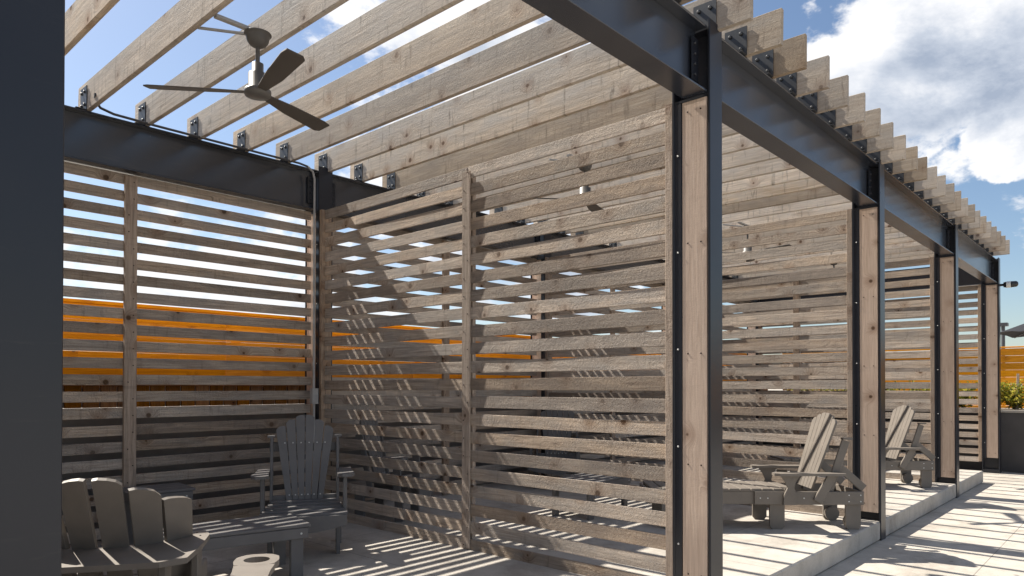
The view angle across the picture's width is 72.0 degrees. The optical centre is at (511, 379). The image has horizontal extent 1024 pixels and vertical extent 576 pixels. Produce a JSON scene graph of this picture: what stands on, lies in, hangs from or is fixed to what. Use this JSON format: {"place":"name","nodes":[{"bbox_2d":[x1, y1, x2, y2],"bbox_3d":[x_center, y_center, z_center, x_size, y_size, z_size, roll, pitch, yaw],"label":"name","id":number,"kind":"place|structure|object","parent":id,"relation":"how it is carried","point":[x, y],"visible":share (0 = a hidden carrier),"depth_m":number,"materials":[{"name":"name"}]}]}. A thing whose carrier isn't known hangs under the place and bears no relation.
{"place":"outdoors","nodes":[
{"label":"outdoors","id":0,"kind":"place"},
{"bbox_2d":[63,0,1023,362],"label":"sky","id":1,"kind":"structure","parent":0,"point":[948,75],"materials":[{"name":"blue"}]},
{"bbox_2d":[209,389,1023,575],"bbox_3d":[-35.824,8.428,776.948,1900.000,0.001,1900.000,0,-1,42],"label":"pavement","id":2,"kind":"structure","parent":0,"point":[978,530],"depth_m":7.01,"materials":[{"name":"concrete"}]},
{"bbox_2d":[62,404,746,544],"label":"garden wall","id":3,"kind":"structure","parent":2,"relation":"on","point":[107,439],"depth_m":6.97,"materials":[{"name":"grey paint"}]},
{"bbox_2d":[63,298,767,407],"bbox_3d":[-0.810,-0.196,9.494,0.128,0.953,21.064,0,-1,42],"label":"cedar fence","id":4,"kind":"object","parent":3,"relation":"on","point":[103,371],"visible":0.11,"depth_m":7.01,"materials":[{"name":"brown wood"}]},
{"bbox_2d":[70,459,982,575],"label":"platform","id":5,"kind":"structure","parent":2,"relation":"on","point":[805,544],"depth_m":6.10,"materials":[{"name":"concrete"}]},
{"bbox_2d":[61,478,209,575],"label":"armchair","id":6,"kind":"object","parent":5,"relation":"on","point":[176,550],"visible":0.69,"depth_m":3.28,"materials":[{"name":"grey wood"}]},
{"bbox_2d":[123,482,194,544],"bbox_3d":[-2.991,1.156,5.910,0.500,0.500,0.447,0,-1,-42],"label":"side table","id":7,"kind":"object","parent":5,"relation":"on","point":[172,489],"visible":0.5,"depth_m":5.91,"materials":[{"name":"grey wood"}]},
{"bbox_2d":[163,513,310,575],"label":"coffee table","id":8,"kind":"object","parent":5,"relation":"on","point":[278,530],"visible":0.55,"depth_m":4.95,"materials":[{"name":"grey wood"}]},
{"bbox_2d":[230,554,278,575],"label":"reclined chair","id":9,"kind":"object","parent":5,"relation":"on","point":[258,565],"visible":1,"depth_m":2.99,"materials":[{"name":"grey plastic"}]},
{"bbox_2d":[251,415,354,553],"bbox_3d":[-1.706,0.853,5.766,0.795,1.105,0.688,0,-1,-16],"label":"garden armchair","id":10,"kind":"object","parent":5,"relation":"on","point":[320,511],"visible":0.93,"depth_m":5.95,"materials":[{"name":"grey wood"}]},
{"bbox_2d":[355,420,434,521],"bbox_3d":[-1.198,0.867,7.309,0.687,1.105,0.795,0,-1,9],"label":"garden armchair","id":11,"kind":"object","parent":5,"relation":"on","point":[386,471],"visible":0.17,"depth_m":7.15,"materials":[{"name":"grey wood"}]},
{"bbox_2d":[0,0,1009,575],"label":"pergola","id":12,"kind":"object","parent":5,"relation":"on","point":[682,130],"visible":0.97,"depth_m":6.02,"materials":[{"name":"paint"}]},
{"bbox_2d":[94,93,317,454],"bbox_3d":[-2.715,-0.446,6.457,0.177,3.650,2.133,0,-1,39],"label":"electrical conduit","id":13,"kind":"object","parent":12,"relation":"attached to","point":[313,395],"visible":0.88,"depth_m":7.20,"materials":[{"name":"black metal"}]},
{"bbox_2d":[143,14,328,130],"bbox_3d":[-1.508,-2.010,4.448,1.138,0.435,1.184,0,-1,42],"label":"ceiling fan","id":14,"kind":"object","parent":12,"relation":"hanging from","point":[287,62],"visible":1,"depth_m":4.42,"materials":[{"name":"grey metal"}]},
{"bbox_2d":[532,154,603,211],"bbox_3d":[0.840,-1.986,7.023,1.138,0.435,1.184,0,-1,42],"label":"ceiling fan","id":15,"kind":"object","parent":12,"relation":"hanging from","point":[594,207],"visible":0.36,"depth_m":7.02,"materials":[{"name":"grey metal"}]},
{"bbox_2d":[722,222,791,261],"bbox_3d":[3.407,-1.959,9.838,1.138,0.435,1.184,0,-1,42],"label":"ceiling fan","id":16,"kind":"object","parent":12,"relation":"hanging from","point":[747,237],"visible":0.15,"depth_m":9.81,"materials":[{"name":"grey metal"}]},
{"bbox_2d":[1000,281,1017,287],"bbox_3d":[8.804,-1.690,12.475,0.268,0.111,0.114,0,-1,42],"label":"security camera","id":17,"kind":"object","parent":12,"relation":"attached to","point":[1008,284],"visible":1,"depth_m":12.43,"materials":[{"name":"white plastic"}]},
{"bbox_2d":[528,410,584,488],"bbox_3d":[0.576,0.887,9.431,0.795,1.105,0.688,0,-1,9],"label":"garden armchair","id":18,"kind":"object","parent":5,"relation":"on","point":[556,433],"visible":0.36,"depth_m":9.64,"materials":[{"name":"grey wood"}]},
{"bbox_2d":[552,473,630,519],"bbox_3d":[0.853,1.236,7.602,0.507,0.375,0.980,0,-1,34],"label":"coffee table","id":19,"kind":"object","parent":5,"relation":"on","point":[605,479],"visible":0.41,"depth_m":7.56,"materials":[{"name":"grey wood"}]},
{"bbox_2d":[640,412,866,529],"bbox_3d":[2.340,0.871,6.952,2.067,1.096,0.792,0,-1,1],"label":"chaise lounge","id":20,"kind":"object","parent":5,"relation":"on","point":[829,494],"visible":0.91,"depth_m":6.68,"materials":[{"name":"grey wood"}]},
{"bbox_2d":[767,405,935,487],"bbox_3d":[4.642,0.896,9.684,2.067,1.096,0.792,0,-1,1],"label":"chaise lounge","id":21,"kind":"object","parent":5,"relation":"on","point":[902,416],"visible":0.64,"depth_m":9.43,"materials":[{"name":"grey wood"}]},
{"bbox_2d":[763,407,1023,472],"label":"end planter","id":22,"kind":"object","parent":2,"relation":"on","point":[1012,440],"depth_m":12.73,"materials":[{"name":"grey paint"}]},
{"bbox_2d":[820,389,842,390],"bbox_3d":[7.021,0.297,15.331,0.802,0.602,0.771,0,-1,-9],"label":"planter shrub","id":23,"kind":"object","parent":22,"relation":"on","point":[830,389],"visible":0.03,"depth_m":15.26,"materials":[{"name":"green plant"}]},
{"bbox_2d":[895,380,920,390],"bbox_3d":[8.171,0.290,14.385,0.737,0.584,0.690,0,-1,1],"label":"planter shrub","id":24,"kind":"object","parent":22,"relation":"on","point":[910,389],"visible":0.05,"depth_m":14.43,"materials":[{"name":"green plant"}]},
{"bbox_2d":[959,381,977,407],"bbox_3d":[8.689,0.294,13.710,0.849,0.602,0.634,0,-1,10],"label":"planter shrub","id":25,"kind":"object","parent":22,"relation":"on","point":[965,397],"visible":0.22,"depth_m":13.61,"materials":[{"name":"green plant"}]},
{"bbox_2d":[971,380,1015,401],"bbox_3d":[9.050,0.277,13.324,0.806,0.591,0.698,0,-1,42],"label":"planter shrub","id":26,"kind":"object","parent":22,"relation":"on","point":[1003,386],"visible":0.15,"depth_m":13.08,"materials":[{"name":"green plant"}]},
{"bbox_2d":[1001,379,1023,409],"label":"planter shrub","id":27,"kind":"object","parent":22,"relation":"on","point":[1016,400],"visible":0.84,"depth_m":12.98,"materials":[{"name":"green plant"}]},
{"bbox_2d":[1015,374,1018,409],"bbox_3d":[9.338,0.225,13.015,0.060,0.682,0.060,0,-1,42],"label":"garden stake","id":28,"kind":"object","parent":22,"relation":"on","point":[1017,382],"visible":0.46,"depth_m":13.00,"materials":[{"name":"brown wood"}]},
{"bbox_2d":[783,346,1023,407],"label":"cedar fence","id":29,"kind":"object","parent":2,"relation":"on","point":[1012,367],"visible":0.05,"depth_m":14.04,"materials":[{"name":"brown wood"}]},
{"bbox_2d":[1001,322,1008,405],"bbox_3d":[17.310,-0.115,24.818,0.300,3.780,0.280,0,-1,42],"label":"lamp post","id":30,"kind":"object","parent":2,"relation":"on","point":[1003,325],"visible":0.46,"depth_m":24.78,"materials":[{"name":"black metal"}]},
{"bbox_2d":[1001,324,1023,337],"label":"market umbrella","id":31,"kind":"object","parent":2,"relation":"on","point":[1016,332],"visible":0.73,"depth_m":16.11,"materials":[{"name":"black fabric"}]}
]}

